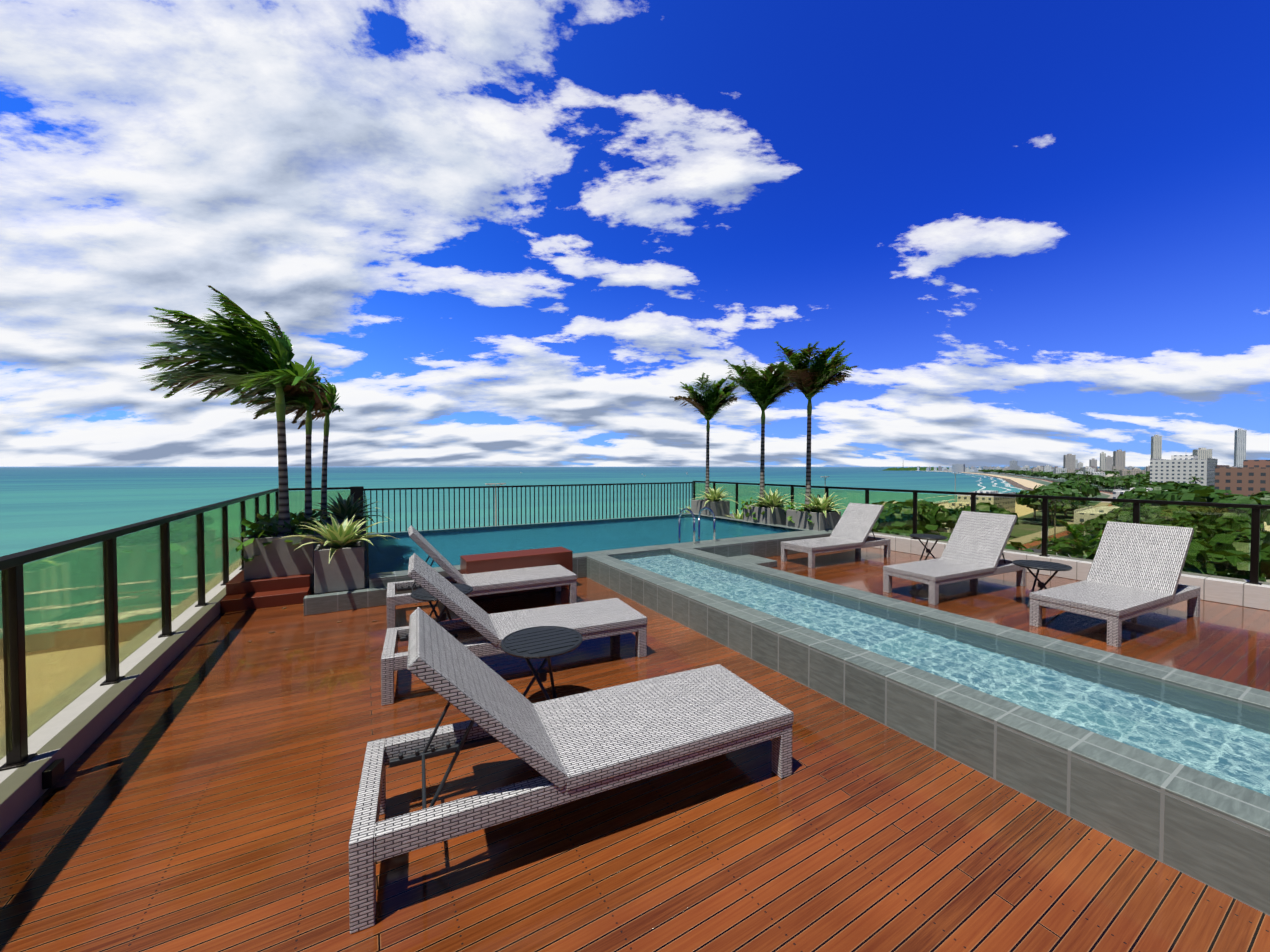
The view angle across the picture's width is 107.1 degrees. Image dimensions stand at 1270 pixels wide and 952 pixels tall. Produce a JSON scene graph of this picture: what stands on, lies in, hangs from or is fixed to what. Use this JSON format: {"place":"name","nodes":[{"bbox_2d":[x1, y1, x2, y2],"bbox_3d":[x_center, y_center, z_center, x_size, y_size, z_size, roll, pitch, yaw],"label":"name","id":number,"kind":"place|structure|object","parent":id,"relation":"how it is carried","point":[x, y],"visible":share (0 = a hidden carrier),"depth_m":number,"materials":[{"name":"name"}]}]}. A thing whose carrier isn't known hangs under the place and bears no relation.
{"place":"outdoors","nodes":[
{"label":"outdoors","id":0,"kind":"place"},
{"bbox_2d":[0,566,241,837],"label":"kerb","id":1,"kind":"structure","parent":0,"point":[73,731],"depth_m":2.94,"materials":[{"name":"concrete"}]},
{"bbox_2d":[42,758,64,788],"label":"kerb outlet boxes","id":2,"kind":"object","parent":1,"relation":"attached to","point":[53,772],"visible":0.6,"depth_m":2.40,"materials":[{"name":"black"}]},
{"bbox_2d":[0,481,1269,770],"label":"railing frames","id":3,"kind":"structure","parent":1,"relation":"on","point":[12,567],"depth_m":3.31,"materials":[{"name":"black metal"}]},
{"bbox_2d":[0,483,1269,759],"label":"glass railing","id":4,"kind":"object","parent":3,"relation":"in","point":[66,607],"visible":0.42,"depth_m":3.39,"materials":[{"name":"glass"}]},
{"bbox_2d":[0,467,1143,563],"bbox_3d":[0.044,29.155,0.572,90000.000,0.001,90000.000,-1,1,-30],"label":"sea water","id":5,"kind":"structure","parent":0,"point":[41,506],"depth_m":596.83,"materials":[{"name":"teal liquid"}]},
{"bbox_2d":[838,471,1020,509],"bbox_3d":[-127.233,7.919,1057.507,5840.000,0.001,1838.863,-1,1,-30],"label":"surf foam","id":6,"kind":"object","parent":5,"relation":"on","point":[1003,481],"visible":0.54,"depth_m":686.29,"materials":[{"name":"white"}]},
{"bbox_2d":[0,0,1269,466],"label":"sky","id":7,"kind":"structure","parent":0,"point":[504,233],"materials":[{"name":"blue"}]},
{"bbox_2d":[485,473,957,525],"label":"beach floodlight masts","id":8,"kind":"object","parent":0,"point":[490,484],"visible":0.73,"depth_m":76.78,"materials":[{"name":"metal"}]},
{"bbox_2d":[938,471,1045,516],"bbox_3d":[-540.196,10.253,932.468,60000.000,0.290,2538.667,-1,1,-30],"label":"beach sand","id":9,"kind":"structure","parent":0,"point":[1024,484],"depth_m":759.91,"materials":[{"name":"beige sand"}]},
{"bbox_2d":[932,470,1127,549],"bbox_3d":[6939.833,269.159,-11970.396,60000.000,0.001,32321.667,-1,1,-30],"label":"ground","id":10,"kind":"structure","parent":0,"point":[1018,531],"depth_m":271.15,"materials":[{"name":"beige sand"}]},
{"bbox_2d":[883,467,948,470],"bbox_3d":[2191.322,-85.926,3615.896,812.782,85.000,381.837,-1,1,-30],"label":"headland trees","id":11,"kind":"object","parent":10,"relation":"on","point":[907,469],"visible":0.77,"depth_m":3433.38,"materials":[{"name":"green plant"}]},
{"bbox_2d":[948,471,1112,543],"bbox_3d":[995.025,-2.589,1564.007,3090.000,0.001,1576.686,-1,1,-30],"label":"promenade","id":12,"kind":"structure","parent":10,"relation":"on","point":[1029,536],"depth_m":208.05,"materials":[{"name":"beige concrete"}]},
{"bbox_2d":[1048,493,1066,535],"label":"coconut palm","id":13,"kind":"object","parent":10,"relation":"on","point":[1051,502],"visible":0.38,"depth_m":174.01,"materials":[{"name":"green plant"}]},
{"bbox_2d":[1030,517,1103,558],"bbox_3d":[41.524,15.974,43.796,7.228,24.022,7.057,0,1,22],"label":"shrub","id":14,"kind":"object","parent":10,"relation":"on","point":[1079,539],"visible":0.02,"depth_m":43.33,"materials":[{"name":"green plant"}]},
{"bbox_2d":[871,480,1269,581],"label":"street trees","id":15,"kind":"object","parent":10,"relation":"on","point":[1193,492],"visible":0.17,"depth_m":155.70,"materials":[{"name":"green plant"}]},
{"bbox_2d":[883,435,1269,581],"bbox_3d":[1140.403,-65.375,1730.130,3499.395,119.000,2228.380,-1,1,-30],"label":"buildings","id":16,"kind":"structure","parent":10,"relation":"on","point":[1156,448],"depth_m":1259.64,"materials":[{"name":"grey concrete"}]},
{"bbox_2d":[1072,481,1088,508],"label":"coconut palm","id":17,"kind":"object","parent":10,"relation":"on","point":[1080,484],"visible":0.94,"depth_m":295.33,"materials":[{"name":"green plant"}]},
{"bbox_2d":[944,450,1229,476],"bbox_3d":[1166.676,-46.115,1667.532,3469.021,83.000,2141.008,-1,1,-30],"label":"beige building","id":18,"kind":"structure","parent":10,"relation":"on","point":[1116,461],"depth_m":1399.12,"materials":[{"name":"beige concrete"}]},
{"bbox_2d":[978,469,1215,517],"bbox_3d":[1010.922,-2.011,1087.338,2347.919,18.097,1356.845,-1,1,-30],"label":"trees","id":19,"kind":"object","parent":10,"relation":"on","point":[1104,482],"visible":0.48,"depth_m":655.14,"materials":[{"name":"green plant"}]},
{"bbox_2d":[1117,479,1134,489],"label":"coconut palm","id":20,"kind":"object","parent":10,"relation":"on","point":[1124,482],"visible":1,"depth_m":291.55,"materials":[{"name":"green plant"}]},
{"bbox_2d":[1133,474,1145,484],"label":"coconut palm","id":21,"kind":"object","parent":10,"relation":"on","point":[1138,476],"visible":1,"depth_m":394.30,"materials":[{"name":"green plant"}]},
{"bbox_2d":[1186,476,1203,485],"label":"coconut palm","id":22,"kind":"object","parent":10,"relation":"on","point":[1195,478],"visible":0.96,"depth_m":291.70,"materials":[{"name":"green plant"}]},
{"bbox_2d":[949,471,1112,549],"bbox_3d":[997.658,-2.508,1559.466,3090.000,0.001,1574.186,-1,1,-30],"label":"bike path","id":23,"kind":"structure","parent":0,"point":[1034,543],"depth_m":193.11,"materials":[{"name":"asphalt"}]},
{"bbox_2d":[950,471,1112,552],"bbox_3d":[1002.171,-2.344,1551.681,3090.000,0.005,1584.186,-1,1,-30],"label":"coast road","id":24,"kind":"structure","parent":0,"point":[1036,550],"depth_m":542.14,"materials":[{"name":"grey asphalt"}]},
{"bbox_2d":[917,428,1246,556],"bbox_3d":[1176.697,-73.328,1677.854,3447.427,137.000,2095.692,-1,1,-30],"label":"city building","id":25,"kind":"structure","parent":0,"point":[1179,468],"materials":[{"name":"white concrete"}]},
{"bbox_2d":[938,460,1269,531],"bbox_3d":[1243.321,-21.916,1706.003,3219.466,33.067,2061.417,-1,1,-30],"label":"buildings","id":26,"kind":"structure","parent":0,"point":[1250,477],"depth_m":199.27,"materials":[{"name":"brown concrete"}]},
{"bbox_3d":[1.769,15.766,4.876,11.130,27.600,18.180,-1,1,-30],"label":"building body","id":27,"kind":"object","parent":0,"visible":0},
{"bbox_2d":[0,547,1269,951],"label":"deck floor","id":28,"kind":"structure","parent":27,"relation":"on","point":[200,795],"depth_m":2.13,"materials":[{"name":"brown wood"}]},
{"bbox_2d":[220,535,322,612],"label":"wooden steps","id":29,"kind":"structure","parent":28,"relation":"on","point":[242,594],"depth_m":5.63,"materials":[{"name":"brown wood"}]},
{"bbox_2d":[243,525,320,579],"bbox_3d":[-4.790,1.002,6.453,0.700,0.500,1.350,-1,1,-30],"label":"planter","id":30,"kind":"object","parent":29,"relation":"on","point":[278,557],"visible":0.67,"depth_m":5.87,"materials":[{"name":"concrete"}]},
{"bbox_2d":[137,285,333,536],"bbox_3d":[-5.011,-0.704,5.989,1.993,3.090,2.082,-1,1,-30],"label":"palm","id":31,"kind":"object","parent":30,"relation":"on","point":[252,364],"visible":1,"depth_m":5.75,"materials":[{"name":"green plant"}]},
{"bbox_2d":[229,509,327,562],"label":"pothos","id":32,"kind":"object","parent":30,"relation":"on","point":[272,525],"visible":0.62,"depth_m":6.09,"materials":[{"name":"green plant"}]},
{"bbox_2d":[231,360,326,531],"bbox_3d":[-5.046,-0.395,6.656,1.133,2.444,1.380,-1,1,-30],"label":"palm","id":33,"kind":"object","parent":30,"relation":"on","point":[261,400],"visible":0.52,"depth_m":6.65,"materials":[{"name":"green plant"}]},
{"bbox_2d":[212,603,416,648],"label":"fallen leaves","id":34,"kind":"object","parent":28,"relation":"on","point":[272,631],"visible":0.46,"depth_m":4.98,"materials":[{"name":"brown plant"}]},
{"bbox_2d":[411,584,472,635],"bbox_3d":[-1.804,1.326,4.399,0.544,0.507,0.544,-1,1,-30],"label":"side table","id":35,"kind":"object","parent":28,"relation":"on","point":[421,594],"visible":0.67,"depth_m":4.36,"materials":[{"name":"grey metal"}]},
{"bbox_2d":[386,525,576,628],"bbox_3d":[-1.776,1.063,5.549,2.054,0.973,0.688,-1,1,-27],"label":"lounger","id":36,"kind":"object","parent":28,"relation":"on","point":[556,577],"visible":0.79,"depth_m":5.41,"materials":[{"name":"wicker"}]},
{"bbox_2d":[381,553,646,705],"bbox_3d":[-0.967,1.114,3.978,2.054,0.934,0.688,-1,1,-25],"label":"lounger","id":37,"kind":"object","parent":28,"relation":"on","point":[587,620],"visible":0.65,"depth_m":3.89,"materials":[{"name":"wicker"}]},
{"bbox_2d":[460,547,572,600],"bbox_3d":[-1.568,1.285,6.285,1.400,0.500,0.427,-1,1,-30],"label":"pool bench","id":38,"kind":"object","parent":28,"relation":"on","point":[496,561],"visible":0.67,"depth_m":6.11,"materials":[{"name":"brown wood"}]},
{"bbox_2d":[500,626,582,699],"bbox_3d":[-0.625,1.351,3.164,0.544,0.507,0.544,-1,1,-30],"label":"side table","id":39,"kind":"object","parent":28,"relation":"on","point":[541,642],"visible":0.94,"depth_m":3.12,"materials":[{"name":"grey metal"}]},
{"bbox_2d":[349,607,793,933],"bbox_3d":[-0.223,1.136,2.393,2.054,0.954,0.688,-1,1,-25],"label":"lounger","id":40,"kind":"object","parent":28,"relation":"on","point":[570,748],"visible":1,"depth_m":2.19,"materials":[{"name":"wicker"}]},
{"bbox_2d":[781,503,890,567],"bbox_3d":[3.624,1.010,8.413,2.054,0.964,0.688,-1,1,-28],"label":"lounger","id":41,"kind":"object","parent":28,"relation":"on","point":[854,526],"visible":1,"depth_m":8.42,"materials":[{"name":"wicker"}]},
{"bbox_2d":[909,534,946,560],"bbox_3d":[4.914,1.256,7.864,0.544,0.507,0.544,-1,1,-30],"label":"side table","id":42,"kind":"object","parent":28,"relation":"on","point":[929,537],"visible":0.92,"depth_m":7.81,"materials":[{"name":"grey metal"}]},
{"bbox_2d":[883,511,1025,604],"bbox_3d":[4.362,1.033,6.363,2.054,1.000,0.688,-1,1,-26],"label":"lounger","id":43,"kind":"object","parent":28,"relation":"on","point":[975,545],"visible":0.96,"depth_m":6.36,"materials":[{"name":"wicker"}]},
{"bbox_2d":[730,514,1269,610],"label":"kerb","id":44,"kind":"structure","parent":28,"relation":"on","point":[1230,591],"depth_m":6.72,"materials":[{"name":"white concrete"}]},
{"bbox_2d":[1012,560,1071,607],"bbox_3d":[4.843,1.302,5.593,0.544,0.507,0.544,-1,1,-30],"label":"side table","id":45,"kind":"object","parent":28,"relation":"on","point":[1038,565],"visible":0.94,"depth_m":5.56,"materials":[{"name":"grey metal"}]},
{"bbox_2d":[1029,521,1200,646],"bbox_3d":[5.196,1.060,5.044,2.054,1.000,0.688,-1,1,-26],"label":"lounger","id":46,"kind":"object","parent":28,"relation":"on","point":[1135,570],"visible":1,"depth_m":5.04,"materials":[{"name":"wicker"}]},
{"bbox_2d":[303,513,1269,915],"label":"pool shell","id":47,"kind":"object","parent":27,"relation":"on","point":[1205,827],"visible":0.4,"depth_m":2.73},
{"bbox_2d":[314,541,364,593],"bbox_3d":[-3.583,1.096,5.710,0.500,0.500,0.500,-1,1,-30],"label":"cube planter","id":48,"kind":"object","parent":47,"relation":"on","point":[343,569],"visible":0.98,"depth_m":5.50,"materials":[{"name":"concrete"}]},
{"bbox_2d":[276,514,399,562],"bbox_3d":[-3.626,0.708,5.747,1.263,0.512,1.193,0,1,-2],"label":"agave","id":49,"kind":"object","parent":48,"relation":"on","point":[344,534],"visible":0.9,"depth_m":5.61,"materials":[{"name":"green plant"}]},
{"bbox_2d":[325,516,365,550],"bbox_3d":[-4.661,0.954,7.567,0.550,0.550,0.550,-1,1,-30],"label":"cube planter","id":50,"kind":"object","parent":47,"relation":"on","point":[329,521],"visible":0.23,"depth_m":7.43,"materials":[{"name":"concrete"}]},
{"bbox_2d":[260,377,343,519],"bbox_3d":[-5.221,-0.456,7.372,1.136,2.538,1.237,-1,1,-30],"label":"palm","id":51,"kind":"object","parent":50,"relation":"on","point":[325,411],"visible":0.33,"depth_m":7.42,"materials":[{"name":"green plant"}]},
{"bbox_2d":[297,491,392,521],"bbox_3d":[-4.586,0.560,7.534,1.314,0.614,1.261,1,1,38],"label":"agave","id":52,"kind":"object","parent":50,"relation":"on","point":[342,509],"visible":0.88,"depth_m":7.45,"materials":[{"name":"green plant"}]},
{"bbox_2d":[365,494,368,578],"bbox_3d":[-4.256,0.797,7.435,0.012,0.790,4.230,-1,1,-30],"label":"pool glass","id":53,"kind":"object","parent":47,"relation":"on","point":[367,535],"visible":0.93,"depth_m":6.58,"materials":[{"name":"glass"}]},
{"bbox_2d":[350,482,692,532],"bbox_3d":[-2.200,0.797,12.632,9.340,1.220,0.240,-1,1,-30],"label":"pool fence","id":54,"kind":"object","parent":47,"relation":"on","point":[358,491],"visible":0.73,"depth_m":12.19,"materials":[{"name":"black metal"}]},
{"bbox_2d":[368,514,801,573],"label":"swimming pool","id":55,"kind":"structure","parent":47,"relation":"on","point":[388,553],"depth_m":9.07,"materials":[{"name":"teal liquid"}]},
{"bbox_2d":[403,514,802,570],"bbox_3d":[-0.862,1.784,9.584,7.980,1.269,3.950,-1,1,-30],"label":"pool mosaic","id":56,"kind":"object","parent":47,"relation":"attached to","point":[728,519],"visible":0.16,"depth_m":11.26},
{"bbox_2d":[678,507,714,543],"bbox_3d":[1.117,1.121,8.481,0.490,1.100,0.480,-1,1,-30],"label":"pool ladder","id":57,"kind":"object","parent":47,"relation":"attached to","point":[693,517],"visible":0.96,"depth_m":8.49,"materials":[{"name":"silver metal"}]},
{"bbox_2d":[691,499,729,517],"bbox_3d":[2.151,0.977,13.424,0.680,0.550,0.900,-1,1,-30],"label":"planter","id":58,"kind":"object","parent":47,"relation":"on","point":[721,508],"visible":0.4,"depth_m":13.11,"materials":[{"name":"concrete"}]},
{"bbox_2d":[670,373,738,501],"bbox_3d":[2.138,-1.049,13.636,1.895,3.632,2.137,0,1,22],"label":"palm","id":59,"kind":"object","parent":58,"relation":"on","point":[711,404],"visible":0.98,"depth_m":13.26,"materials":[{"name":"green plant"}]},
{"bbox_2d":[692,486,736,505],"bbox_3d":[2.233,0.548,13.165,1.326,0.566,1.346,-1,1,-30],"label":"agave","id":60,"kind":"object","parent":58,"relation":"in","point":[715,496],"visible":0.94,"depth_m":13.10,"materials":[{"name":"green plant"}]},
{"bbox_2d":[727,509,742,518],"bbox_3d":[2.774,1.122,12.496,1.068,0.509,1.183,-1,1,-30],"label":"agave","id":61,"kind":"object","parent":47,"relation":"on","point":[738,516],"visible":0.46,"depth_m":12.50,"materials":[{"name":"green plant"}]},
{"bbox_2d":[743,505,789,524],"bbox_3d":[3.211,1.015,11.496,0.680,0.550,0.900,-1,1,-30],"label":"planter","id":62,"kind":"object","parent":47,"relation":"on","point":[776,516],"visible":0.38,"depth_m":11.15,"materials":[{"name":"concrete"}]},
{"bbox_2d":[724,359,798,507],"bbox_3d":[3.166,-1.078,11.505,2.284,3.775,1.964,-1,1,-30],"label":"palm","id":63,"kind":"object","parent":62,"relation":"in","point":[767,388],"visible":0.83,"depth_m":11.31,"materials":[{"name":"green plant"}]},
{"bbox_2d":[741,497,783,519],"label":"pothos","id":64,"kind":"object","parent":62,"relation":"in","point":[749,508],"visible":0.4,"depth_m":11.55,"materials":[{"name":"green plant"}]},
{"bbox_2d":[749,488,796,512],"bbox_3d":[3.305,0.569,11.294,1.298,0.571,1.328,0,1,14],"label":"agave","id":65,"kind":"object","parent":62,"relation":"in","point":[773,499],"visible":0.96,"depth_m":11.18,"materials":[{"name":"green plant"}]},
{"bbox_2d":[786,509,840,530],"bbox_3d":[3.931,1.038,10.354,0.680,0.550,0.900,-1,1,-30],"label":"planter","id":66,"kind":"object","parent":47,"relation":"on","point":[821,521],"visible":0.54,"depth_m":10.03,"materials":[{"name":"concrete"}]},
{"bbox_2d":[782,502,836,524],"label":"pothos","id":67,"kind":"object","parent":66,"relation":"in","point":[785,508],"visible":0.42,"depth_m":10.45,"materials":[{"name":"green plant"}]},
{"bbox_2d":[767,340,856,511],"bbox_3d":[3.895,-1.019,10.412,1.797,3.701,1.992,0,1,5],"label":"palm","id":68,"kind":"object","parent":66,"relation":"in","point":[816,378],"visible":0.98,"depth_m":10.11,"materials":[{"name":"green plant"}]},
{"bbox_2d":[793,491,846,516],"bbox_3d":[3.982,0.583,10.079,1.313,0.520,1.346,-1,1,-30],"label":"agave","id":69,"kind":"object","parent":66,"relation":"in","point":[824,502],"visible":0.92,"depth_m":10.02,"materials":[{"name":"green plant"}]},
{"bbox_2d":[610,550,1269,795],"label":"lap pool water","id":70,"kind":"structure","parent":47,"relation":"on","point":[1226,740],"depth_m":3.05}
]}

